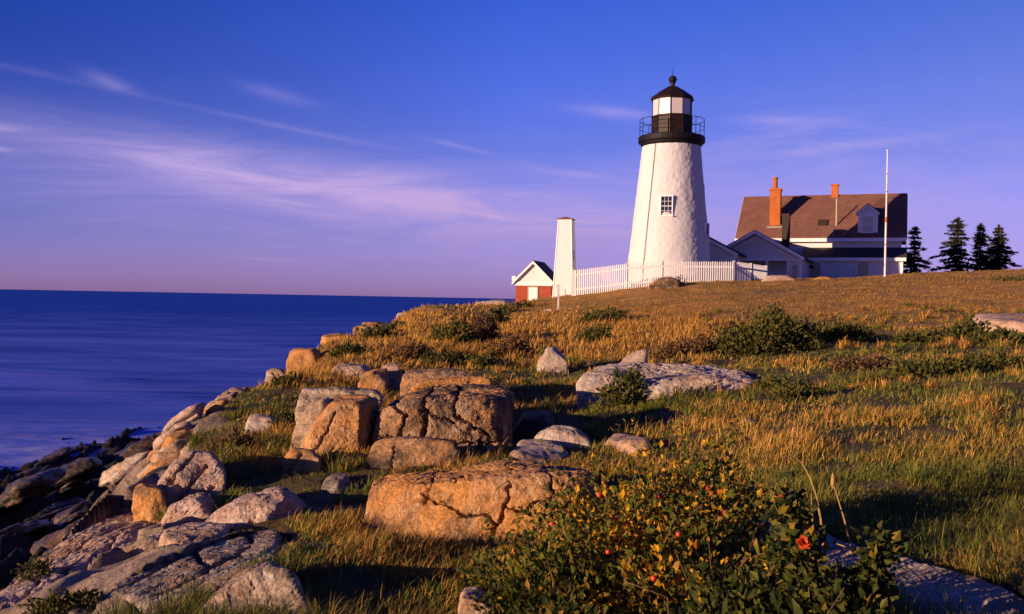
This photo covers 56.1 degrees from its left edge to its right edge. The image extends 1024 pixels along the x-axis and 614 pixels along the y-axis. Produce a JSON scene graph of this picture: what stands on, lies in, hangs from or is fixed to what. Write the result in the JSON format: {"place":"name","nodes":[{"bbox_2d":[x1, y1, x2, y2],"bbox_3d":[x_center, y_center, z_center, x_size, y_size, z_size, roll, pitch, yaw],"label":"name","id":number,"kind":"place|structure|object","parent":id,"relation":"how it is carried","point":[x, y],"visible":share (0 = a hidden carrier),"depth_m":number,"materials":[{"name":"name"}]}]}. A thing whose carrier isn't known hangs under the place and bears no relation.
{"place":"outdoors","nodes":[
{"label":"outdoors","id":0,"kind":"place"},
{"bbox_2d":[0,289,514,470],"bbox_3d":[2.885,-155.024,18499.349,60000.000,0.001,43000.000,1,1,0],"label":"sea","id":1,"kind":"structure","parent":0,"point":[84,367],"depth_m":132.86,"materials":[{"name":"liquid"}]},
{"bbox_2d":[0,269,1023,613],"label":"ground","id":2,"kind":"structure","parent":0,"point":[106,569],"depth_m":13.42,"materials":[{"name":"brown plant"}]},
{"bbox_2d":[0,524,30,535],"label":"shore rock","id":3,"kind":"object","parent":2,"relation":"on","point":[11,529],"visible":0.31,"depth_m":22.22,"materials":[{"name":"grey stone"}]},
{"bbox_2d":[0,467,66,509],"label":"shore crag","id":4,"kind":"structure","parent":2,"relation":"on","point":[19,493],"depth_m":28.97,"materials":[{"name":"grey stone"}]},
{"bbox_2d":[19,520,50,534],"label":"shore rock","id":5,"kind":"object","parent":2,"relation":"on","point":[45,524],"visible":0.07,"depth_m":22.90,"materials":[{"name":"grey stone"}]},
{"bbox_2d":[25,505,72,523],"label":"shore rock","id":6,"kind":"object","parent":2,"relation":"on","point":[49,515],"visible":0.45,"depth_m":25.73,"materials":[{"name":"grey stone"}]},
{"bbox_2d":[31,446,73,468],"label":"shore rock","id":7,"kind":"object","parent":2,"relation":"on","point":[58,455],"visible":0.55,"depth_m":42.79,"materials":[{"name":"grey stone"}]},
{"bbox_2d":[27,519,79,556],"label":"shore rock","id":8,"kind":"object","parent":2,"relation":"on","point":[50,541],"visible":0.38,"depth_m":17.73,"materials":[{"name":"grey stone"}]},
{"bbox_2d":[35,496,83,514],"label":"shore rock","id":9,"kind":"object","parent":2,"relation":"on","point":[73,500],"visible":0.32,"depth_m":31.27,"materials":[{"name":"grey stone"}]},
{"bbox_2d":[16,587,103,613],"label":"shrub","id":10,"kind":"object","parent":2,"relation":"on","point":[49,604],"visible":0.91,"depth_m":4.68,"materials":[{"name":"green plant"}]},
{"bbox_2d":[57,510,85,528],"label":"shore rock","id":11,"kind":"object","parent":2,"relation":"on","point":[70,519],"visible":0.63,"depth_m":24.05,"materials":[{"name":"grey stone"}]},
{"bbox_2d":[50,501,93,523],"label":"shore rock","id":12,"kind":"object","parent":2,"relation":"on","point":[57,518],"visible":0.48,"depth_m":24.96,"materials":[{"name":"grey stone"}]},
{"bbox_2d":[60,479,83,490],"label":"shore rock","id":13,"kind":"object","parent":2,"relation":"on","point":[77,482],"visible":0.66,"depth_m":33.03,"materials":[{"name":"stone"}]},
{"bbox_2d":[0,512,156,610],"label":"rock outcrop","id":14,"kind":"object","parent":2,"relation":"on","point":[74,552],"visible":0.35,"depth_m":6.85,"materials":[{"name":"grey stone"}]},
{"bbox_2d":[10,550,56,584],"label":"shrub","id":15,"kind":"object","parent":14,"relation":"on","point":[41,568],"visible":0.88,"depth_m":6.18,"materials":[{"name":"green plant"}]},
{"bbox_2d":[55,456,102,483],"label":"shore crag","id":16,"kind":"structure","parent":2,"relation":"on","point":[84,468],"depth_m":33.26,"materials":[{"name":"grey stone"}]},
{"bbox_2d":[99,451,150,487],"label":"shore crag","id":17,"kind":"structure","parent":2,"relation":"on","point":[114,475],"depth_m":26.07,"materials":[{"name":"stone"}]},
{"bbox_2d":[114,431,161,460],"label":"shore crag","id":18,"kind":"structure","parent":2,"relation":"on","point":[145,444],"depth_m":41.02,"materials":[{"name":"grey stone"}]},
{"bbox_2d":[121,531,162,555],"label":"rock outcrop","id":19,"kind":"object","parent":2,"relation":"on","point":[141,545],"visible":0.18,"depth_m":6.33,"materials":[{"name":"stone"}]},
{"bbox_2d":[131,483,167,522],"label":"rock outcrop","id":20,"kind":"object","parent":2,"relation":"on","point":[146,500],"visible":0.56,"depth_m":7.71,"materials":[{"name":"orange stone"}]},
{"bbox_2d":[144,455,179,474],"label":"rubble stone","id":21,"kind":"object","parent":2,"relation":"on","point":[160,463],"visible":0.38,"depth_m":12.58,"materials":[{"name":"brown stone"}]},
{"bbox_2d":[154,439,189,461],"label":"rubble stone","id":22,"kind":"object","parent":2,"relation":"on","point":[175,447],"visible":0.59,"depth_m":12.98,"materials":[{"name":"stone"}]},
{"bbox_2d":[153,424,192,449],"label":"rubble stone","id":23,"kind":"object","parent":2,"relation":"on","point":[158,442],"visible":0.44,"depth_m":13.67,"materials":[{"name":"beige stone"}]},
{"bbox_2d":[160,429,187,449],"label":"rubble stone","id":24,"kind":"object","parent":2,"relation":"on","point":[173,437],"visible":0.56,"depth_m":13.44,"materials":[{"name":"orange stone"}]},
{"bbox_2d":[162,402,205,432],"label":"rubble stone","id":25,"kind":"object","parent":2,"relation":"on","point":[186,413],"visible":0.63,"depth_m":14.51,"materials":[{"name":"beige stone"}]},
{"bbox_2d":[161,492,215,524],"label":"rock outcrop","id":26,"kind":"object","parent":2,"relation":"on","point":[193,505],"visible":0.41,"depth_m":7.18,"materials":[{"name":"grey stone"}]},
{"bbox_2d":[156,450,226,507],"bbox_3d":[-2.814,1.635,8.629,0.608,0.777,1.764,1,1,-9],"label":"rock outcrop","id":27,"kind":"object","parent":2,"relation":"on","point":[188,472],"visible":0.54,"depth_m":8.10,"materials":[{"name":"grey stone"}]},
{"bbox_2d":[157,521,230,547],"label":"rock outcrop","id":28,"kind":"object","parent":2,"relation":"on","point":[190,532],"visible":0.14,"depth_m":6.02,"materials":[{"name":"grey stone"}]},
{"bbox_2d":[109,529,284,613],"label":"rock outcrop","id":29,"kind":"object","parent":2,"relation":"on","point":[213,559],"visible":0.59,"depth_m":5.04,"materials":[{"name":"stone"}]},
{"bbox_2d":[205,425,262,452],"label":"shrub","id":30,"kind":"object","parent":2,"relation":"on","point":[247,438],"visible":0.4,"depth_m":10.42,"materials":[{"name":"green plant"}]},
{"bbox_2d":[197,561,308,613],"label":"rock outcrop","id":31,"kind":"object","parent":2,"relation":"on","point":[258,580],"visible":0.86,"depth_m":4.28,"materials":[{"name":"stone"}]},
{"bbox_2d":[205,486,305,526],"bbox_3d":[-1.862,1.575,7.090,0.688,0.580,1.424,1,1,-6],"label":"rock outcrop","id":32,"kind":"object","parent":2,"relation":"on","point":[275,502],"visible":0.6,"depth_m":6.60,"materials":[{"name":"grey stone"}]},
{"bbox_2d":[245,414,274,433],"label":"boulder","id":33,"kind":"object","parent":2,"relation":"on","point":[256,420],"visible":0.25,"depth_m":12.23,"materials":[{"name":"stone"}]},
{"bbox_2d":[265,368,285,382],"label":"boulder","id":34,"kind":"object","parent":2,"relation":"on","point":[276,371],"visible":0.27,"depth_m":22.64,"materials":[{"name":"stone"}]},
{"bbox_2d":[256,407,295,453],"bbox_3d":[-2.670,1.506,11.161,0.548,0.502,2.547,1,1,-13],"label":"shrub","id":35,"kind":"object","parent":2,"relation":"on","point":[283,415],"visible":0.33,"depth_m":12.08,"materials":[{"name":"green plant"}]},
{"bbox_2d":[270,371,307,386],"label":"shrub","id":36,"kind":"object","parent":2,"relation":"on","point":[281,380],"visible":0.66,"depth_m":17.04,"materials":[{"name":"green plant"}]},
{"bbox_2d":[282,447,320,474],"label":"boulder","id":37,"kind":"object","parent":2,"relation":"on","point":[296,460],"visible":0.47,"depth_m":8.78,"materials":[{"name":"brown stone"}]},
{"bbox_2d":[286,348,319,374],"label":"boulder","id":38,"kind":"object","parent":2,"relation":"on","point":[299,357],"visible":0.48,"depth_m":25.57,"materials":[{"name":"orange stone"}]},
{"bbox_2d":[291,397,329,447],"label":"boulder","id":39,"kind":"object","parent":2,"relation":"on","point":[313,411],"visible":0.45,"depth_m":10.05,"materials":[{"name":"stone"}]},
{"bbox_2d":[320,473,349,496],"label":"boulder","id":40,"kind":"object","parent":2,"relation":"on","point":[336,481],"visible":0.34,"depth_m":7.83,"materials":[{"name":"stone"}]},
{"bbox_2d":[320,333,352,344],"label":"boulder","id":41,"kind":"object","parent":2,"relation":"on","point":[332,336],"visible":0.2,"depth_m":31.82,"materials":[{"name":"beige stone"}]},
{"bbox_2d":[294,386,383,422],"bbox_3d":[-2.035,1.238,11.491,1.105,0.641,1.186,1,1,0],"label":"boulder","id":42,"kind":"object","parent":2,"relation":"on","point":[307,396],"visible":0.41,"depth_m":10.95,"materials":[{"name":"stone"}]},
{"bbox_2d":[300,394,379,457],"bbox_3d":[-1.797,1.385,10.148,0.754,0.900,1.072,1,1,0],"label":"boulder","id":43,"kind":"object","parent":2,"relation":"on","point":[349,420],"visible":0.56,"depth_m":9.77,"materials":[{"name":"brown stone"}]},
{"bbox_2d":[327,339,370,361],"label":"shrub","id":44,"kind":"object","parent":2,"relation":"on","point":[345,348],"visible":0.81,"depth_m":23.58,"materials":[{"name":"green plant"}]},
{"bbox_2d":[330,363,369,377],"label":"boulder","id":45,"kind":"object","parent":2,"relation":"on","point":[355,368],"visible":0.24,"depth_m":18.74,"materials":[{"name":"grey stone"}]},
{"bbox_2d":[358,368,387,393],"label":"boulder","id":46,"kind":"object","parent":2,"relation":"on","point":[373,378],"visible":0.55,"depth_m":16.67,"materials":[{"name":"beige stone"}]},
{"bbox_2d":[353,320,405,338],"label":"shrub","id":47,"kind":"object","parent":2,"relation":"on","point":[383,331],"visible":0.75,"depth_m":31.61,"materials":[{"name":"green plant"}]},
{"bbox_2d":[381,363,401,387],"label":"boulder","id":48,"kind":"object","parent":2,"relation":"on","point":[394,375],"visible":0.39,"depth_m":17.53,"materials":[{"name":"grey stone"}]},
{"bbox_2d":[388,337,434,360],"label":"shrub","id":49,"kind":"object","parent":2,"relation":"on","point":[411,350],"visible":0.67,"depth_m":22.46,"materials":[{"name":"green plant"}]},
{"bbox_2d":[366,436,459,468],"bbox_3d":[-0.918,1.556,9.101,0.886,0.723,0.943,1,1,0],"label":"boulder","id":50,"kind":"object","parent":2,"relation":"on","point":[421,450],"visible":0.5,"depth_m":8.73,"materials":[{"name":"stone"}]},
{"bbox_2d":[400,368,471,396],"bbox_3d":[-1.161,1.241,15.064,1.115,0.597,1.227,1,1,0],"label":"boulder","id":51,"kind":"object","parent":2,"relation":"on","point":[410,378],"visible":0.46,"depth_m":14.55,"materials":[{"name":"stone"}]},
{"bbox_2d":[372,383,514,453],"bbox_3d":[-0.717,1.343,10.546,1.497,0.929,1.686,1,1,0],"label":"boulder","id":52,"kind":"object","parent":2,"relation":"on","point":[480,417],"visible":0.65,"depth_m":9.80,"materials":[{"name":"stone"}]},
{"bbox_2d":[408,375,492,393],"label":"boulder","id":53,"kind":"object","parent":2,"relation":"on","point":[447,380],"visible":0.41,"depth_m":12.71,"materials":[{"name":"brown stone"}]},
{"bbox_2d":[426,312,479,343],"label":"shrub","id":54,"kind":"object","parent":2,"relation":"on","point":[465,332],"visible":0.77,"depth_m":28.58,"materials":[{"name":"green plant"}]},
{"bbox_2d":[419,345,501,367],"bbox_3d":[-1.163,1.193,21.765,1.893,0.655,1.250,1,1,0],"label":"shrub","id":55,"kind":"object","parent":2,"relation":"on","point":[455,360],"visible":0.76,"depth_m":21.59,"materials":[{"name":"green plant"}]},
{"bbox_2d":[458,586,497,613],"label":"boulder","id":56,"kind":"object","parent":2,"relation":"on","point":[465,601],"visible":0.53,"depth_m":3.79,"materials":[{"name":"beige stone"}]},
{"bbox_2d":[363,460,596,544],"bbox_3d":[-0.201,1.393,6.513,1.619,0.765,1.455,1,1,0],"label":"boulder","id":57,"kind":"object","parent":2,"relation":"on","point":[464,503],"visible":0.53,"depth_m":6.01,"materials":[{"name":"brown stone"}]},
{"bbox_2d":[470,310,501,340],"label":"shrub","id":58,"kind":"object","parent":2,"relation":"on","point":[487,330],"visible":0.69,"depth_m":29.54,"materials":[{"name":"green plant"}]},
{"bbox_2d":[471,303,517,324],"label":"shrub","id":59,"kind":"object","parent":2,"relation":"on","point":[499,314],"visible":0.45,"depth_m":35.57,"materials":[{"name":"green plant"}]},
{"bbox_2d":[483,334,538,357],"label":"shrub","id":60,"kind":"object","parent":2,"relation":"on","point":[520,345],"visible":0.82,"depth_m":24.99,"materials":[{"name":"green plant"}]},
{"bbox_2d":[496,299,532,311],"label":"shrub","id":61,"kind":"object","parent":2,"relation":"on","point":[517,305],"visible":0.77,"depth_m":49.30,"materials":[{"name":"green plant"}]},
{"bbox_2d":[453,529,608,613],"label":"rose bush","id":62,"kind":"object","parent":2,"relation":"on","point":[477,570],"visible":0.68,"depth_m":3.71,"materials":[{"name":"green plant"}]},
{"bbox_2d":[512,260,553,302],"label":"brick building","id":63,"kind":"structure","parent":2,"relation":"on","point":[533,279],"depth_m":65.98,"materials":[{"name":"red brick"}]},
{"bbox_2d":[512,410,554,439],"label":"boulder","id":64,"kind":"object","parent":2,"relation":"on","point":[529,423],"visible":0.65,"depth_m":11.36,"materials":[{"name":"stone"}]},
{"bbox_2d":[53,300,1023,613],"bbox_3d":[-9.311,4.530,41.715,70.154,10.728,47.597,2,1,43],"label":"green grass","id":65,"kind":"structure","parent":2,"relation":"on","point":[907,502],"depth_m":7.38,"materials":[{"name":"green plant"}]},
{"bbox_2d":[508,439,568,463],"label":"boulder","id":66,"kind":"object","parent":2,"relation":"on","point":[529,449],"visible":0.28,"depth_m":9.08,"materials":[{"name":"grey stone"}]},
{"bbox_2d":[537,346,567,373],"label":"boulder","id":67,"kind":"object","parent":2,"relation":"on","point":[551,358],"visible":0.73,"depth_m":20.28,"materials":[{"name":"stone"}]},
{"bbox_2d":[534,425,590,446],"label":"boulder","id":68,"kind":"object","parent":2,"relation":"on","point":[564,436],"visible":0.35,"depth_m":9.81,"materials":[{"name":"stone"}]},
{"bbox_2d":[552,217,575,296],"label":"bell tower","id":69,"kind":"structure","parent":2,"relation":"on","point":[565,260],"depth_m":58.00,"materials":[{"name":"white paint"}]},
{"bbox_2d":[573,323,614,343],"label":"shrub","id":70,"kind":"object","parent":2,"relation":"on","point":[591,333],"visible":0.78,"depth_m":28.15,"materials":[{"name":"green plant"}]},
{"bbox_2d":[571,305,631,324],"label":"shrub","id":71,"kind":"object","parent":2,"relation":"on","point":[597,315],"visible":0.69,"depth_m":35.31,"materials":[{"name":"green plant"}]},
{"bbox_2d":[590,364,648,408],"bbox_3d":[1.549,1.200,13.854,0.849,0.750,1.594,1,1,6],"label":"shrub","id":72,"kind":"object","parent":2,"relation":"on","point":[615,394],"visible":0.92,"depth_m":13.35,"materials":[{"name":"green plant"}]},
{"bbox_2d":[473,410,780,613],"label":"rose bush","id":73,"kind":"object","parent":2,"relation":"on","point":[618,548],"visible":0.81,"depth_m":3.94,"materials":[{"name":"green plant"}]},
{"bbox_2d":[605,433,651,456],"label":"boulder","id":74,"kind":"object","parent":2,"relation":"on","point":[622,441],"visible":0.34,"depth_m":9.35,"materials":[{"name":"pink stone"}]},
{"bbox_2d":[621,349,647,362],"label":"boulder","id":75,"kind":"object","parent":2,"relation":"on","point":[639,356],"visible":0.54,"depth_m":19.37,"materials":[{"name":"stone"}]},
{"bbox_2d":[647,277,679,289],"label":"boulder","id":76,"kind":"object","parent":2,"relation":"on","point":[665,282],"visible":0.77,"depth_m":49.59,"materials":[{"name":"stone"}]},
{"bbox_2d":[576,362,754,407],"bbox_3d":[2.495,1.314,15.448,3.081,0.721,2.450,1,1,0],"label":"rock ledge","id":77,"kind":"object","parent":2,"relation":"on","point":[660,376],"visible":0.46,"depth_m":14.53,"materials":[{"name":"stone"}]},
{"bbox_2d":[625,76,711,286],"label":"lighthouse","id":78,"kind":"object","parent":2,"relation":"on","point":[670,223],"visible":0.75,"depth_m":56.25,"materials":[{"name":"white paint"}]},
{"bbox_2d":[659,117,668,131],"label":"hatch door","id":79,"kind":"structure","parent":78,"relation":"in","point":[663,127],"depth_m":56.89,"materials":[{"name":"black metal"}]},
{"bbox_2d":[659,195,672,216],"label":"window","id":80,"kind":"structure","parent":78,"relation":"in","point":[666,201],"depth_m":55.84,"materials":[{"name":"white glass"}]},
{"bbox_2d":[571,260,766,295],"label":"picket fence","id":81,"kind":"object","parent":2,"relation":"on","point":[750,272],"visible":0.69,"depth_m":53.33,"materials":[{"name":"white paint"}]},
{"bbox_2d":[648,332,722,358],"bbox_3d":[3.939,0.914,21.549,1.885,0.724,1.265,1,1,-29],"label":"shrub","id":82,"kind":"object","parent":2,"relation":"on","point":[672,349],"visible":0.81,"depth_m":21.45,"materials":[{"name":"green plant"}]},
{"bbox_2d":[709,237,745,280],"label":"entry shed","id":83,"kind":"structure","parent":2,"relation":"on","point":[721,252],"depth_m":59.99,"materials":[{"name":"white wood"}]},
{"bbox_2d":[624,581,843,613],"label":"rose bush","id":84,"kind":"object","parent":2,"relation":"on","point":[722,607],"visible":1,"depth_m":2.11,"materials":[{"name":"green plant"}]},
{"bbox_2d":[711,300,822,357],"bbox_3d":[6.929,0.559,24.802,2.596,1.500,9.493,1,1,21],"label":"shrub","id":85,"kind":"object","parent":2,"relation":"on","point":[753,337],"visible":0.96,"depth_m":21.25,"materials":[{"name":"green plant"}]},
{"bbox_2d":[761,275,795,281],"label":"boulder","id":86,"kind":"object","parent":2,"relation":"on","point":[777,277],"visible":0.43,"depth_m":51.50,"materials":[{"name":"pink stone"}]},
{"bbox_2d":[654,472,911,613],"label":"rose bush","id":87,"kind":"object","parent":2,"relation":"on","point":[796,566],"visible":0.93,"depth_m":2.73,"materials":[{"name":"green plant"}]},
{"bbox_2d":[782,455,823,545],"bbox_3d":[0.907,0.604,2.996,0.149,0.284,0.015,1,1,-11],"label":"dry stalk","id":88,"kind":"object","parent":87,"relation":"in","point":[812,487],"visible":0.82,"depth_m":3.00,"materials":[{"name":"plant"}]},
{"bbox_2d":[831,473,852,550],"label":"dry stalk","id":89,"kind":"object","parent":87,"relation":"in","point":[832,480],"visible":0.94,"depth_m":2.93,"materials":[{"name":"plant"}]},
{"bbox_2d":[746,374,829,402],"bbox_3d":[3.763,1.099,13.302,0.865,0.402,2.131,1,1,0],"label":"shrub","id":90,"kind":"object","parent":2,"relation":"on","point":[785,390],"visible":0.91,"depth_m":12.52,"materials":[{"name":"green plant"}]},
{"bbox_2d":[726,177,907,278],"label":"keepers house","id":91,"kind":"structure","parent":2,"relation":"on","point":[834,234],"depth_m":68.43,"materials":[{"name":"brown"}]},
{"bbox_2d":[810,261,821,278],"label":"boarded door","id":92,"kind":"structure","parent":91,"relation":"in","point":[816,272],"depth_m":67.50,"materials":[{"name":"white wood"}]},
{"bbox_2d":[856,261,869,277],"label":"boarded window","id":93,"kind":"structure","parent":91,"relation":"in","point":[863,267],"depth_m":66.37,"materials":[{"name":"white wood"}]},
{"bbox_2d":[807,316,878,342],"bbox_3d":[7.903,0.604,22.927,1.849,0.788,1.228,1,1,0],"label":"shrub","id":94,"kind":"object","parent":2,"relation":"on","point":[831,331],"visible":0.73,"depth_m":22.80,"materials":[{"name":"green plant"}]},
{"bbox_2d":[826,352,898,372],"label":"shrub","id":95,"kind":"object","parent":2,"relation":"on","point":[862,361],"visible":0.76,"depth_m":16.09,"materials":[{"name":"green plant"}]},
{"bbox_2d":[743,520,1023,613],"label":"rock ledge","id":96,"kind":"object","parent":2,"relation":"on","point":[936,579],"visible":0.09,"depth_m":3.55,"materials":[{"name":"stone"}]},
{"bbox_2d":[884,149,888,276],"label":"flagpole","id":97,"kind":"object","parent":2,"relation":"on","point":[885,244],"visible":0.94,"depth_m":54.92,"materials":[{"name":"white metal"}]},
{"bbox_2d":[903,226,933,273],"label":"spruce tree","id":98,"kind":"object","parent":2,"relation":"on","point":[910,261],"visible":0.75,"depth_m":79.74,"materials":[{"name":"green plant"}]},
{"bbox_2d":[880,348,1023,380],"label":"shrub","id":99,"kind":"object","parent":2,"relation":"on","point":[922,367],"visible":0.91,"depth_m":14.62,"materials":[{"name":"green plant"}]},
{"bbox_2d":[927,217,983,271],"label":"spruce tree","id":100,"kind":"object","parent":2,"relation":"on","point":[955,263],"visible":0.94,"depth_m":83.62,"materials":[{"name":"green plant"}]},
{"bbox_2d":[891,318,1023,346],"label":"shrub","id":101,"kind":"object","parent":2,"relation":"on","point":[979,335],"visible":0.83,"depth_m":20.93,"materials":[{"name":"green plant"}]},
{"bbox_2d":[969,223,992,270],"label":"spruce tree","id":102,"kind":"object","parent":2,"relation":"on","point":[980,236],"visible":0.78,"depth_m":85.65,"materials":[{"name":"green plant"}]},
{"bbox_2d":[969,313,1023,332],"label":"rock ledge","id":103,"kind":"object","parent":2,"relation":"on","point":[1014,321],"visible":0.41,"depth_m":24.47,"materials":[{"name":"grey stone"}]},
{"bbox_2d":[979,224,1023,270],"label":"spruce tree","id":104,"kind":"object","parent":2,"relation":"on","point":[997,252],"visible":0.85,"depth_m":82.47,"materials":[{"name":"green plant"}]},
{"bbox_2d":[0,0,1023,298],"label":"sky","id":105,"kind":"structure","parent":0,"point":[394,148],"materials":[{"name":"blue"}]},
{"bbox_2d":[507,268,1023,342],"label":"field grass","id":106,"kind":"structure","parent":0,"point":[653,315],"depth_m":40.52,"materials":[{"name":"plant"}]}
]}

